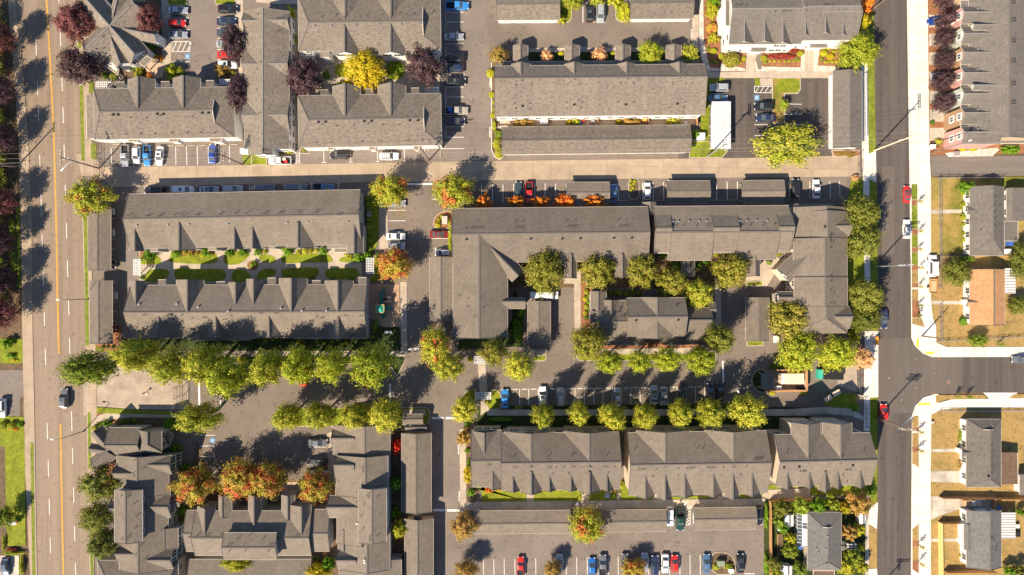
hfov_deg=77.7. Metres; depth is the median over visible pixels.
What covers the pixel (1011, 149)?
shrub
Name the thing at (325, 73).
shrub
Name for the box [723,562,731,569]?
shrub
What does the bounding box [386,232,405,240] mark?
car
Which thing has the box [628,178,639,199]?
island
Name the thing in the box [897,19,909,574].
overhead wire
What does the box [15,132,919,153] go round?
overhead wire
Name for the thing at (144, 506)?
apartment building
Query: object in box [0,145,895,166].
overhead wire
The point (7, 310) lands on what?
tree
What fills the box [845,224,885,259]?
tree
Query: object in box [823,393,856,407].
lawn
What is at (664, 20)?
garage door
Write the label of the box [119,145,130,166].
pickup truck
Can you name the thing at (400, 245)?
car
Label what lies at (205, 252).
shrub
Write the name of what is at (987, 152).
gravel bed
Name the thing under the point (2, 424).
shrub
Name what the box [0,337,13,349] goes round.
shrub
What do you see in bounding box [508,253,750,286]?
planting bed
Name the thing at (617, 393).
car
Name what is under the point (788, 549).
tree
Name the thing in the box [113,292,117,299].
car
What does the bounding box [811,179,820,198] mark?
car
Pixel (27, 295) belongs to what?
pavement
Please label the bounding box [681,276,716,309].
tree
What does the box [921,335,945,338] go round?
utility pole
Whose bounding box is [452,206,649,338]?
apartment building
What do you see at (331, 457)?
path
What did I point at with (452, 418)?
stop line
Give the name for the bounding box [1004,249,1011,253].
storage box
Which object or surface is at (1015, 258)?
tree
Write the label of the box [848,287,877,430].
verge
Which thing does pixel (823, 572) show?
porch
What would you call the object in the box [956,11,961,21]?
window
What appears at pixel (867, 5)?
tree
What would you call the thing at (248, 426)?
parking lot
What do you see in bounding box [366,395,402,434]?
tree
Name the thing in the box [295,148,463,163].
bay lines
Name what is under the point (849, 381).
driveway
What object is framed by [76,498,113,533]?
tree
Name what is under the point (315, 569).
tree
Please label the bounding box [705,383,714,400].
car
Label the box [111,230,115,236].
car
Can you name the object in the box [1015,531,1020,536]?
storage box
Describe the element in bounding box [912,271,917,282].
verge
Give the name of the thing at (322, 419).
tree
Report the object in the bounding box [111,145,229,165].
bay lines
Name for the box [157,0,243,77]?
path
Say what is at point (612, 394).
bay lines
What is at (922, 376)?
road
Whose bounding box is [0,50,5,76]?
tree
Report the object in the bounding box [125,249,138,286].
path
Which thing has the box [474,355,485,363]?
pergola
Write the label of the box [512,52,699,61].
planting bed
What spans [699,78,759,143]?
lawn
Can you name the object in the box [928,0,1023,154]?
planting bed
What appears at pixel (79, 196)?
tree
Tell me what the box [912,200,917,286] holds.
planting bed
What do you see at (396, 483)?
tree
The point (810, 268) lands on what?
apartment building
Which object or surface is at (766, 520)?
hedge
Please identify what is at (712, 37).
shrub
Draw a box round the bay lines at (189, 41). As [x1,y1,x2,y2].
[171,17,235,61]
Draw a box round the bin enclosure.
[758,368,807,391]
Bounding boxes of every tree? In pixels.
[0,20,18,52]
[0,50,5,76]
[0,70,18,105]
[0,106,5,125]
[0,122,18,154]
[0,145,6,163]
[0,167,11,188]
[0,187,19,215]
[0,219,19,254]
[0,260,21,294]
[0,292,7,301]
[0,294,24,330]
[0,502,17,529]
[48,0,96,45]
[51,45,106,86]
[53,347,120,387]
[62,174,118,219]
[75,464,123,506]
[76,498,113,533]
[85,525,119,561]
[106,333,163,373]
[134,3,164,36]
[143,343,193,387]
[165,462,222,507]
[170,400,229,434]
[179,342,234,386]
[199,353,254,399]
[218,454,257,502]
[219,560,252,572]
[220,18,245,64]
[224,70,246,114]
[246,345,286,389]
[246,460,293,500]
[269,400,303,431]
[279,342,317,387]
[285,55,323,95]
[296,400,341,431]
[296,465,334,505]
[304,560,333,574]
[313,343,351,386]
[322,555,335,571]
[335,398,370,432]
[339,46,387,90]
[348,339,398,392]
[366,171,410,208]
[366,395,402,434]
[372,245,416,284]
[389,477,400,492]
[390,438,400,454]
[390,518,407,541]
[403,42,444,90]
[417,323,451,367]
[429,171,477,212]
[430,351,466,382]
[448,508,480,543]
[449,395,479,422]
[452,557,480,574]
[456,427,470,445]
[463,465,470,483]
[475,193,493,207]
[475,336,510,368]
[485,45,509,64]
[501,348,537,382]
[505,195,524,207]
[522,246,566,300]
[527,400,556,429]
[529,196,549,206]
[539,50,552,60]
[541,557,563,574]
[552,193,574,206]
[561,0,583,11]
[565,504,608,546]
[566,399,591,426]
[569,321,608,366]
[576,253,618,291]
[583,195,604,206]
[590,0,605,5]
[590,46,607,60]
[593,348,625,375]
[595,401,627,430]
[607,0,622,8]
[617,1,630,24]
[618,556,646,574]
[624,348,651,374]
[625,250,660,290]
[631,400,660,430]
[635,39,665,63]
[649,345,684,371]
[654,266,689,296]
[667,397,694,429]
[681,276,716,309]
[681,344,717,376]
[682,44,700,63]
[695,396,726,429]
[701,319,736,354]
[709,250,751,292]
[722,390,768,429]
[748,120,826,170]
[764,556,783,571]
[765,295,814,341]
[768,567,783,574]
[771,497,792,518]
[772,330,820,374]
[772,516,785,528]
[777,524,787,534]
[778,98,788,112]
[780,540,798,558]
[783,532,796,543]
[789,493,812,516]
[792,560,806,574]
[809,496,826,513]
[813,333,859,374]
[823,493,840,510]
[833,30,882,73]
[837,557,855,574]
[838,501,851,514]
[842,192,882,231]
[842,523,857,541]
[842,546,864,565]
[843,489,874,517]
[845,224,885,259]
[847,328,860,343]
[848,276,884,316]
[851,302,883,334]
[853,344,875,370]
[853,522,865,536]
[854,560,869,573]
[856,543,864,551]
[858,13,870,34]
[861,0,875,14]
[928,67,959,94]
[930,29,957,50]
[930,49,955,71]
[930,88,957,114]
[932,0,954,12]
[933,10,958,31]
[938,256,972,289]
[955,180,976,192]
[965,333,990,347]
[1002,566,1016,574]
[1005,295,1023,314]
[1007,239,1023,282]
[1011,564,1023,574]
[1014,509,1023,515]
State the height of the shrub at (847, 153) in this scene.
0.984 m
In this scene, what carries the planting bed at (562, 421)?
on the parking lot at (248, 426)
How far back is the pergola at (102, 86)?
152.14 m
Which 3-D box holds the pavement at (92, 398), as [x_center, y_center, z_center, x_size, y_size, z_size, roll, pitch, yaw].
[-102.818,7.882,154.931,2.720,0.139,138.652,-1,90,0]
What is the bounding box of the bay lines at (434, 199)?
[388,185,492,248]
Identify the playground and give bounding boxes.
[369,283,399,326]
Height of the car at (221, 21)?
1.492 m
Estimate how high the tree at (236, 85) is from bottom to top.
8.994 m
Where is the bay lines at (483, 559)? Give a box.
[309,457,504,574]
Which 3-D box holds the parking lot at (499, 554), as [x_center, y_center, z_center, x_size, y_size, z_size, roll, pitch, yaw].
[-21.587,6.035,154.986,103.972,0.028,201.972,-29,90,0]
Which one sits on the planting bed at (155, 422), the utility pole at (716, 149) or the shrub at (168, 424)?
the shrub at (168, 424)
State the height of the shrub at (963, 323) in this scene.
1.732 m
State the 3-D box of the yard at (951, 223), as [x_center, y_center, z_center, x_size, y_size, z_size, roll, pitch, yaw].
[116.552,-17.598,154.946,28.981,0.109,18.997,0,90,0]
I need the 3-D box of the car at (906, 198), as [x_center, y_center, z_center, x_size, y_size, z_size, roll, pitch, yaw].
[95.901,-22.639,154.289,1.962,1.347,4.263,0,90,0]
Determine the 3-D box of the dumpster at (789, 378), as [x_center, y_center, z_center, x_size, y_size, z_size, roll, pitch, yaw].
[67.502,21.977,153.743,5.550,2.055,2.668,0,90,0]
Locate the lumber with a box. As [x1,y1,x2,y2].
[962,500,970,505]
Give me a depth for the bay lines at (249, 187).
154.96 m
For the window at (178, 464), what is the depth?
153.12 m
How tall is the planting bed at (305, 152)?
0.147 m
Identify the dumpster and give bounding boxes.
[778,372,803,383]
[815,369,843,379]
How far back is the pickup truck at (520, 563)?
154.00 m
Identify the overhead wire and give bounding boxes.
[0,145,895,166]
[9,142,930,163]
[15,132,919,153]
[15,137,906,158]
[19,142,882,162]
[886,5,898,574]
[890,18,902,574]
[893,19,905,574]
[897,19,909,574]
[902,21,913,558]
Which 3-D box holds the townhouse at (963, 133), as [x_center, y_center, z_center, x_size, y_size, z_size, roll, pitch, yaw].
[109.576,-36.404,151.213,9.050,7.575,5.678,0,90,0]
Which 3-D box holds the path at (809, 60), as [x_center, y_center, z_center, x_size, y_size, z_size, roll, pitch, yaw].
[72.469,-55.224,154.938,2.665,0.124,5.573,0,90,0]
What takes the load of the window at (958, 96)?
in the townhouse at (971, 94)
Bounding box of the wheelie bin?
[796,386,803,389]
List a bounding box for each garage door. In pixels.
[185,139,198,141]
[515,20,525,22]
[530,20,540,22]
[545,20,555,22]
[632,19,643,21]
[647,19,657,21]
[662,19,672,21]
[676,19,687,21]
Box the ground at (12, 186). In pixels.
[0,0,1023,574]
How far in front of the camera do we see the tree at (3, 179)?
151.86 m
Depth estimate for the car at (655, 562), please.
153.54 m
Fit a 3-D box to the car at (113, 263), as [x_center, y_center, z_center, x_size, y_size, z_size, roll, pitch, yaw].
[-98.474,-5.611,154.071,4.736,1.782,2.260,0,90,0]
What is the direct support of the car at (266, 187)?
on the parking lot at (248, 426)
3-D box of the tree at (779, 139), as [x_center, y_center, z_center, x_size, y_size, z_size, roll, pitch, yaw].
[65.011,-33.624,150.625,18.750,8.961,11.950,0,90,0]
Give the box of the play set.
[376,289,391,317]
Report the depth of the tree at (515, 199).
151.97 m
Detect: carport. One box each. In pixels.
[88,207,114,270]
[89,280,115,343]
[429,257,452,321]
[473,509,570,533]
[527,301,550,344]
[566,182,609,204]
[602,509,666,531]
[665,180,710,203]
[692,506,757,530]
[709,101,730,148]
[739,180,785,203]
[745,297,768,340]
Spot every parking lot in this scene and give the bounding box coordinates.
[0,370,23,415]
[80,0,875,574]
[97,0,766,574]
[679,78,831,158]
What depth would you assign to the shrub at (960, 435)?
154.28 m
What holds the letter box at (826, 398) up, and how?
on the lawn at (845, 400)
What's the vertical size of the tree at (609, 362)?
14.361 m
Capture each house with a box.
[804,510,844,569]
[956,418,1001,486]
[958,508,1001,570]
[961,269,1004,325]
[963,185,1017,255]
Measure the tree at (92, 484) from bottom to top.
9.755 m
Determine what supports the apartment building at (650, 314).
on the parking lot at (248, 426)
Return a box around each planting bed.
[84,0,161,78]
[88,326,127,496]
[122,327,400,350]
[123,411,178,430]
[140,250,257,269]
[144,356,404,375]
[178,441,221,520]
[279,149,309,153]
[312,429,479,574]
[433,211,451,228]
[458,289,522,350]
[477,404,809,430]
[491,61,500,143]
[491,127,503,159]
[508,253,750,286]
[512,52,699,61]
[581,281,700,347]
[703,0,745,71]
[762,46,841,66]
[831,150,859,156]
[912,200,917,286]
[912,300,920,430]
[912,446,918,572]
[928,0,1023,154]
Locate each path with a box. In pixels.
[97,413,177,421]
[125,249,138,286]
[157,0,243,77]
[181,432,334,505]
[256,0,297,3]
[256,283,406,355]
[292,10,439,143]
[379,201,406,282]
[403,409,426,415]
[460,429,465,509]
[462,499,764,509]
[478,363,487,414]
[487,409,809,415]
[526,489,723,506]
[528,15,831,85]
[530,270,720,355]
[564,257,780,286]
[762,488,809,498]
[799,407,862,419]
[805,50,813,70]
[931,209,961,213]
[931,301,960,303]
[931,448,957,541]
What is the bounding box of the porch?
[813,570,834,574]
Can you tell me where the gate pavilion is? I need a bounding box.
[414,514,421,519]
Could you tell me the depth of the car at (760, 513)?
153.24 m
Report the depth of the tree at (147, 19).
149.11 m
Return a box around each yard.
[501,119,696,126]
[931,177,1023,253]
[931,255,1023,574]
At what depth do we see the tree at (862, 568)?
152.17 m
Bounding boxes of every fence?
[94,142,98,173]
[498,124,696,126]
[769,498,812,501]
[769,501,771,574]
[863,73,866,138]
[937,177,1004,178]
[937,337,1021,341]
[938,521,961,523]
[938,522,943,574]
[939,178,942,255]
[939,256,942,287]
[939,496,1023,499]
[942,410,1023,411]
[944,570,996,572]
[991,500,996,509]
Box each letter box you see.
[822,394,832,401]
[830,389,840,396]
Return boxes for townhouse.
[944,0,991,30]
[944,23,998,52]
[944,44,991,72]
[944,64,991,91]
[944,104,991,129]
[944,124,1001,148]
[948,83,998,110]
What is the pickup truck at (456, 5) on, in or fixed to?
on the parking lot at (499, 554)
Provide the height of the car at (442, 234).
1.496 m
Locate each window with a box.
[136,54,144,59]
[169,506,174,513]
[170,455,175,464]
[170,462,175,470]
[172,549,176,557]
[176,452,180,461]
[176,459,180,468]
[177,544,181,553]
[382,54,392,56]
[949,115,953,123]
[949,134,953,142]
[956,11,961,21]
[956,32,961,41]
[956,52,961,61]
[956,72,961,81]
[956,92,961,100]
[956,112,961,120]
[956,132,961,139]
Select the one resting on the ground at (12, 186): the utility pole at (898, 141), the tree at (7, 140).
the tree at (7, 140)
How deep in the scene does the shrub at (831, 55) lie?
154.06 m
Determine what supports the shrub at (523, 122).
on the yard at (603, 122)
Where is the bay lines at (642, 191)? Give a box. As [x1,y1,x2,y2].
[513,182,737,200]
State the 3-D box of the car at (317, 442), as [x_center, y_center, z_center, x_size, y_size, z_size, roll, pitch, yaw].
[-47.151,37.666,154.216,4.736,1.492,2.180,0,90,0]
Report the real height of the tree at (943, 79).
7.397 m
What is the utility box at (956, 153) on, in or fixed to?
on the gravel bed at (987, 152)
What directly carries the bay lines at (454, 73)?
on the parking lot at (499, 554)
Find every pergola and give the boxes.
[95,81,115,88]
[133,259,145,274]
[219,79,229,86]
[300,52,317,62]
[366,258,375,273]
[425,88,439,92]
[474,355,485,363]
[475,391,490,399]
[842,540,856,549]
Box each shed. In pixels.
[781,563,791,574]
[783,512,793,526]
[856,513,865,524]
[1014,474,1023,494]
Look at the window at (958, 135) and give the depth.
149.28 m
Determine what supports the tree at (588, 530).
on the parking lot at (499, 554)
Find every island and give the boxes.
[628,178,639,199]
[711,552,735,574]
[751,369,765,392]
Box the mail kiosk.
[402,413,426,430]
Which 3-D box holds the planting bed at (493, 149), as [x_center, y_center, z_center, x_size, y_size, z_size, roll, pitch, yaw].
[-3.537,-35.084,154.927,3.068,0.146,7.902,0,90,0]
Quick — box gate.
[857,369,861,392]
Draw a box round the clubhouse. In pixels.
[77,0,166,75]
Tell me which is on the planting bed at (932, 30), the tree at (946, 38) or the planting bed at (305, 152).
the tree at (946, 38)
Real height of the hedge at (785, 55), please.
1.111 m
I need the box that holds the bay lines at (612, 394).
[519,386,723,404]
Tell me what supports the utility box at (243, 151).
on the lawn at (246, 159)
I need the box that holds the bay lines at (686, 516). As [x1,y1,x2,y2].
[673,508,689,525]
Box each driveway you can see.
[0,555,18,574]
[84,364,187,415]
[187,556,312,574]
[837,364,856,390]
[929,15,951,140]
[931,471,990,519]
[984,393,1016,398]
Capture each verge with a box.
[764,500,768,574]
[847,144,877,286]
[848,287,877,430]
[867,10,875,143]
[869,433,918,567]
[912,184,917,264]
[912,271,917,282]
[912,289,1023,427]
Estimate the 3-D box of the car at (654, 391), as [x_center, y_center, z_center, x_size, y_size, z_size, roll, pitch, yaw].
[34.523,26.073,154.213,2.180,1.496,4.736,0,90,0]
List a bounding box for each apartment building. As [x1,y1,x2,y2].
[86,75,242,143]
[88,423,173,469]
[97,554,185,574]
[107,451,186,573]
[122,189,366,253]
[123,277,369,339]
[182,489,332,559]
[241,7,294,157]
[298,0,441,62]
[298,82,441,151]
[326,422,402,574]
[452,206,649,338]
[471,425,621,494]
[494,43,707,120]
[588,289,716,345]
[624,425,771,500]
[642,202,795,276]
[717,0,862,53]
[763,417,877,492]
[771,204,853,332]
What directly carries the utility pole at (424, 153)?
on the parking lot at (499, 554)
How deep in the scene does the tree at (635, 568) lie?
151.16 m
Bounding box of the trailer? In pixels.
[927,278,937,292]
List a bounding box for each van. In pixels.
[172,185,194,192]
[285,182,306,190]
[529,291,557,298]
[596,3,604,22]
[926,255,938,276]
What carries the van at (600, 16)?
on the parking lot at (248, 426)
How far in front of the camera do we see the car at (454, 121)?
153.84 m
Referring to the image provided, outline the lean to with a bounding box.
[1001,451,1017,484]
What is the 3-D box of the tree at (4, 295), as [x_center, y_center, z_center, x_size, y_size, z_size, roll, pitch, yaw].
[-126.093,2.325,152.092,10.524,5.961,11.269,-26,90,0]
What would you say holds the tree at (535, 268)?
on the planting bed at (704, 273)
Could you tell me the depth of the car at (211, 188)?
153.86 m
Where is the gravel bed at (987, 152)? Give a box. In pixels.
[945,148,998,156]
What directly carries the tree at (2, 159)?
on the ground at (12, 186)
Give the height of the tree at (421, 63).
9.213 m
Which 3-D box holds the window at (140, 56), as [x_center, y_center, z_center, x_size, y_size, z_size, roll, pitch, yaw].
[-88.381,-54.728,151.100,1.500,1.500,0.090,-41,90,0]
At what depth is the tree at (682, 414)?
145.37 m
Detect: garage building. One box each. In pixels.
[401,431,431,513]
[404,516,433,574]
[496,0,559,22]
[501,125,691,154]
[630,0,694,21]
[829,69,861,148]
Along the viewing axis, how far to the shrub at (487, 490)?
154.02 m
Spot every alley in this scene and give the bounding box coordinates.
[76,154,860,186]
[931,156,1023,175]
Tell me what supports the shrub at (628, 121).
on the yard at (603, 122)
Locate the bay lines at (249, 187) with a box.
[169,183,338,192]
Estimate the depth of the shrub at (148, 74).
154.18 m
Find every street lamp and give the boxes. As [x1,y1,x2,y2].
[56,298,88,299]
[931,139,971,153]
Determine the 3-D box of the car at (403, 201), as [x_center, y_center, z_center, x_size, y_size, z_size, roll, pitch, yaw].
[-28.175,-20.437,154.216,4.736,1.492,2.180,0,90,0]
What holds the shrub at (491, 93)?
on the planting bed at (493, 135)
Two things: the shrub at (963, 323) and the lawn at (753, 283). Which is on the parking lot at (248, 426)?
the lawn at (753, 283)
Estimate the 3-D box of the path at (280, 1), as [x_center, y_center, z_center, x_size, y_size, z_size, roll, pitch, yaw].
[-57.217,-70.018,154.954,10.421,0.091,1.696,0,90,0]
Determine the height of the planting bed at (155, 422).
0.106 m
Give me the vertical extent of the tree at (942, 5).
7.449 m
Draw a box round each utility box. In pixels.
[240,148,249,154]
[442,216,447,223]
[696,133,704,139]
[716,559,724,566]
[773,336,778,342]
[927,144,935,149]
[953,151,959,155]
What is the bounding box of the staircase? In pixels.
[94,59,123,80]
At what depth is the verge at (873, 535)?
154.82 m
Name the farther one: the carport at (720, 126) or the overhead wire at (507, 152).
the carport at (720, 126)
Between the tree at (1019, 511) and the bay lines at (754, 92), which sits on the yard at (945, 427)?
the tree at (1019, 511)
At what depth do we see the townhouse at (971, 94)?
147.96 m
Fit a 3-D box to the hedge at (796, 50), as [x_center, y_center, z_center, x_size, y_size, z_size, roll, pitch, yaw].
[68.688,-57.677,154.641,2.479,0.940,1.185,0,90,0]
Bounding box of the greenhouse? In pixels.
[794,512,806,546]
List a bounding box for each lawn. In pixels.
[0,339,23,445]
[4,430,25,545]
[8,207,20,286]
[30,443,34,574]
[78,41,96,574]
[95,345,170,414]
[132,0,235,5]
[140,251,249,281]
[242,155,250,164]
[251,155,266,164]
[257,193,379,281]
[278,407,429,426]
[333,61,404,85]
[463,389,500,409]
[475,487,763,501]
[533,341,762,360]
[560,0,624,22]
[689,141,727,157]
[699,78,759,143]
[745,281,762,285]
[768,431,876,504]
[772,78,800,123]
[776,78,799,92]
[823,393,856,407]
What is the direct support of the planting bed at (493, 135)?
on the parking lot at (248, 426)
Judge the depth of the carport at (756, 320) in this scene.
151.96 m
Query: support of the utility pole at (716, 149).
on the lawn at (696, 150)
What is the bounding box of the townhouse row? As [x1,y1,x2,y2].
[952,0,1023,143]
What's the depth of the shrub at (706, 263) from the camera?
154.14 m
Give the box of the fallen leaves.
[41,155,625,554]
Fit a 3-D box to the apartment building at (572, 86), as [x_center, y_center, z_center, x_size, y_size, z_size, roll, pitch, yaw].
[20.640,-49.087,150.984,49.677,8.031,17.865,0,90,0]
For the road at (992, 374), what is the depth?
154.96 m
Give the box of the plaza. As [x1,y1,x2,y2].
[145,59,162,77]
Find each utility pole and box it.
[60,150,99,171]
[220,149,242,164]
[415,149,429,160]
[706,138,727,157]
[873,129,911,150]
[873,264,912,267]
[876,415,914,430]
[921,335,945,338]
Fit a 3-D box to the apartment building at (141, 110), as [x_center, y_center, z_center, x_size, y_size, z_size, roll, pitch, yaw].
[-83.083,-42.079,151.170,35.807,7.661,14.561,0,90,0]
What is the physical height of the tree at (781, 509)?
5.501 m
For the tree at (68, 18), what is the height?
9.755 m
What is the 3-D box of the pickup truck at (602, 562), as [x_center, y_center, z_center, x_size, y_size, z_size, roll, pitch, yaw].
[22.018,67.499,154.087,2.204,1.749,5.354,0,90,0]
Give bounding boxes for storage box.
[540,120,547,124]
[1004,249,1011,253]
[1005,241,1013,245]
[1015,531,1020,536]
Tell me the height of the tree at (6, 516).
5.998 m
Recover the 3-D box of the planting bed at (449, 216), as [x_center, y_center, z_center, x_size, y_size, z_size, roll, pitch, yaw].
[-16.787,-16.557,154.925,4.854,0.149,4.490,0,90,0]
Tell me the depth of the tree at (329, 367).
143.04 m
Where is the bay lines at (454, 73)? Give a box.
[446,12,463,116]
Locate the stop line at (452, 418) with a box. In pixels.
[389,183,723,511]
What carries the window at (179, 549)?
in the apartment building at (144, 506)
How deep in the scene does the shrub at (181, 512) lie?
153.86 m
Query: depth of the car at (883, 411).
153.81 m
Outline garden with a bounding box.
[772,499,871,574]
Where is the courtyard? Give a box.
[139,247,361,284]
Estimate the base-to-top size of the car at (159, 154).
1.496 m
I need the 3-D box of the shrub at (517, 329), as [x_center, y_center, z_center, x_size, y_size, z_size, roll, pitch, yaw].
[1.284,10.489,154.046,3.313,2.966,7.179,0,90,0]
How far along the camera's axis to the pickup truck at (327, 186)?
154.04 m
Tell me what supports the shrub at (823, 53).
on the planting bed at (782, 64)
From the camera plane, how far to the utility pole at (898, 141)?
142.95 m
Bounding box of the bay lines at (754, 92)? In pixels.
[593,5,771,135]
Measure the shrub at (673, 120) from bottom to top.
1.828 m
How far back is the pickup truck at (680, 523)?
153.93 m
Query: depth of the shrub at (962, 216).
154.09 m
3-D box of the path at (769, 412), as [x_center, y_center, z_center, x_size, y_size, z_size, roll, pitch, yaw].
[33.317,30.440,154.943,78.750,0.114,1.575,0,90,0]
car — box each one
[0,398,7,417]
[0,557,10,574]
[59,388,70,407]
[111,208,115,215]
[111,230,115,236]
[111,260,116,267]
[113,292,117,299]
[131,146,141,163]
[144,185,164,193]
[154,146,164,165]
[168,5,188,14]
[168,18,186,27]
[168,30,187,39]
[199,185,218,191]
[207,144,217,163]
[216,16,236,25]
[216,29,225,36]
[216,40,222,48]
[217,51,227,59]
[217,59,237,69]
[218,4,237,13]
[223,184,242,191]
[255,183,275,190]
[308,438,327,445]
[308,457,327,466]
[310,469,328,477]
[330,151,349,159]
[379,151,398,160]
[386,200,405,206]
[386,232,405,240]
[388,242,404,249]
[430,230,448,238]
[435,249,451,256]
[444,32,463,41]
[445,53,464,62]
[445,117,464,125]
[446,76,465,85]
[447,64,463,72]
[500,389,508,408]
[514,182,522,195]
[538,386,546,404]
[555,553,563,573]
[556,387,564,406]
[572,503,578,520]
[585,3,593,22]
[588,557,596,574]
[610,184,616,203]
[613,387,621,406]
[620,553,628,572]
[640,552,649,572]
[643,182,651,199]
[650,385,658,404]
[650,555,659,574]
[659,386,667,404]
[661,553,669,572]
[666,506,673,525]
[670,554,679,572]
[678,384,686,402]
[702,553,709,573]
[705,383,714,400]
[708,93,727,102]
[709,83,728,91]
[715,382,724,401]
[736,553,744,572]
[753,101,773,110]
[754,505,762,524]
[755,113,775,121]
[790,179,800,197]
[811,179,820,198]
[878,309,888,328]
[878,404,888,421]
[901,219,911,238]
[902,186,910,202]
[927,16,941,25]
[1010,355,1023,363]
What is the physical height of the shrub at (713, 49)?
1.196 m
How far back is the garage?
151.84 m
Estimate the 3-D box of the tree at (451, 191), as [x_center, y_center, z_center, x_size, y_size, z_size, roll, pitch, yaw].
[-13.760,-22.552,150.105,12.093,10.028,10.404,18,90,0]
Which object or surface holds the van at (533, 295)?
on the parking lot at (248, 426)
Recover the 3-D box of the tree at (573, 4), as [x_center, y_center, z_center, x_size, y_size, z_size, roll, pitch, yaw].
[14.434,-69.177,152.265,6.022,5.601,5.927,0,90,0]
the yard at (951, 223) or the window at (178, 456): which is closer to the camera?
the window at (178, 456)
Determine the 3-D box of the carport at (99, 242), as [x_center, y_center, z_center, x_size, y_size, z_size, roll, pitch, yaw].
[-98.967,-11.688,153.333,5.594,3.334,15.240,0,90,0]
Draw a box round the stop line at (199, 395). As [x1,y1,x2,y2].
[198,381,220,406]
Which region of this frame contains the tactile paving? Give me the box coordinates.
[916,339,933,404]
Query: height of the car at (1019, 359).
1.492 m
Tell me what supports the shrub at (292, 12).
on the parking lot at (248, 426)
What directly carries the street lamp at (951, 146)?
on the planting bed at (932, 30)
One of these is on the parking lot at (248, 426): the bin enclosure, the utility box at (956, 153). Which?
the bin enclosure
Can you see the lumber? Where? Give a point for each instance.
(966, 503)
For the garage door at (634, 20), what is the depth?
154.02 m
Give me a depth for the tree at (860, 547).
153.04 m
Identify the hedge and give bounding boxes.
[2,535,5,549]
[2,550,27,555]
[18,554,24,574]
[448,219,451,251]
[489,417,511,421]
[492,121,495,130]
[763,503,768,529]
[763,552,768,573]
[768,53,795,58]
[789,48,798,52]
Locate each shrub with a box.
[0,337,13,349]
[0,421,6,429]
[5,353,16,357]
[7,422,16,430]
[7,547,19,551]
[17,422,22,427]
[91,423,99,429]
[99,420,110,426]
[102,72,108,80]
[109,72,117,80]
[135,67,143,73]
[142,250,157,260]
[146,72,153,77]
[148,43,157,49]
[157,54,163,61]
[162,416,175,431]
[163,62,183,80]
[168,442,183,451]
[171,250,179,257]
[176,504,187,516]
[179,463,190,471]
[200,248,211,257]
[213,62,231,78]
[224,249,233,257]
[237,356,249,364]
[238,249,248,257]
[249,261,256,268]
[253,249,261,255]
[281,247,292,255]
[286,4,295,17]
[314,555,321,562]
[319,247,327,254]
[322,69,330,78]
[344,253,352,258]
[351,254,363,262]
[364,251,371,259]
[390,506,400,517]
[393,62,405,70]
[467,389,473,397]
[467,487,474,496]
[484,487,492,493]
[486,69,493,77]
[488,91,493,97]
[493,138,500,144]
[494,130,500,137]
[495,149,502,158]
[511,119,536,126]
[512,316,523,343]
[517,309,525,318]
[558,14,564,24]
[560,1,564,12]
[566,119,571,124]
[572,119,580,125]
[615,119,621,124]
[620,480,626,489]
[622,118,641,124]
[665,118,682,123]
[668,261,680,271]
[691,129,700,140]
[695,261,701,269]
[702,261,709,267]
[705,0,721,5]
[705,2,719,20]
[706,23,717,33]
[708,31,719,42]
[710,48,716,53]
[722,52,739,67]
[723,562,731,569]
[760,55,766,60]
[768,364,776,369]
[820,50,827,56]
[826,53,834,59]
[833,150,856,157]
[851,174,857,180]
[851,404,858,411]
[868,484,875,496]
[933,138,943,144]
[958,254,975,262]
[958,428,961,443]
[959,213,965,220]
[959,317,967,325]
[1000,145,1020,154]
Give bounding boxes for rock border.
[699,0,767,71]
[762,49,840,71]
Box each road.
[15,0,89,574]
[873,0,1023,574]
[879,167,961,412]
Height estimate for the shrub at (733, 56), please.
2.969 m
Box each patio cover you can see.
[1002,510,1015,538]
[1004,268,1015,293]
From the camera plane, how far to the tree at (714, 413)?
145.58 m
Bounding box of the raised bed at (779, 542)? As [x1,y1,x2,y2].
[777,534,782,554]
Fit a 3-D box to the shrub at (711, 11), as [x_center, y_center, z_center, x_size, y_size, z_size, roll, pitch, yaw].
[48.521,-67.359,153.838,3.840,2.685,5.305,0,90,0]
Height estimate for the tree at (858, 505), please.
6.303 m
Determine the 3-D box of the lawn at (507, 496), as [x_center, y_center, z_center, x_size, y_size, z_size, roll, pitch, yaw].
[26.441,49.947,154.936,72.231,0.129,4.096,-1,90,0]
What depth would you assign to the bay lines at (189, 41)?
154.96 m
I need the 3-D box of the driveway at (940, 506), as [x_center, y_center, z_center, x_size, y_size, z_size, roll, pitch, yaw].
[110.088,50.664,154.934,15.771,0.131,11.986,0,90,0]
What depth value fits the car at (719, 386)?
153.90 m
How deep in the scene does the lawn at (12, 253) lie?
154.84 m
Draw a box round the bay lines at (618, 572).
[525,555,700,574]
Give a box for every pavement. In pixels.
[8,0,36,574]
[79,36,96,563]
[861,63,868,143]
[862,144,876,282]
[864,331,877,430]
[865,513,868,574]
[869,502,877,574]
[907,0,1023,356]
[911,394,1023,574]
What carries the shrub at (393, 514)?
on the planting bed at (398, 546)
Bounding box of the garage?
[1004,188,1023,220]
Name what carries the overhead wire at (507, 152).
attached to the utility pole at (222, 155)
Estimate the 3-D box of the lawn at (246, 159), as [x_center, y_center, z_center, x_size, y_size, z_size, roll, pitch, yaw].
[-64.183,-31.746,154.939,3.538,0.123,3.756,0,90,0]
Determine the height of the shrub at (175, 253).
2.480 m
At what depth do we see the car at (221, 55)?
153.92 m
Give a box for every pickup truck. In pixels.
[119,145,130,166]
[142,145,151,165]
[269,157,291,164]
[313,183,334,189]
[445,105,467,115]
[446,0,468,10]
[516,556,524,574]
[525,182,532,202]
[598,554,607,574]
[675,507,684,530]
[959,499,981,505]
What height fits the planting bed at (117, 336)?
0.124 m
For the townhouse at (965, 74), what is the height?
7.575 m

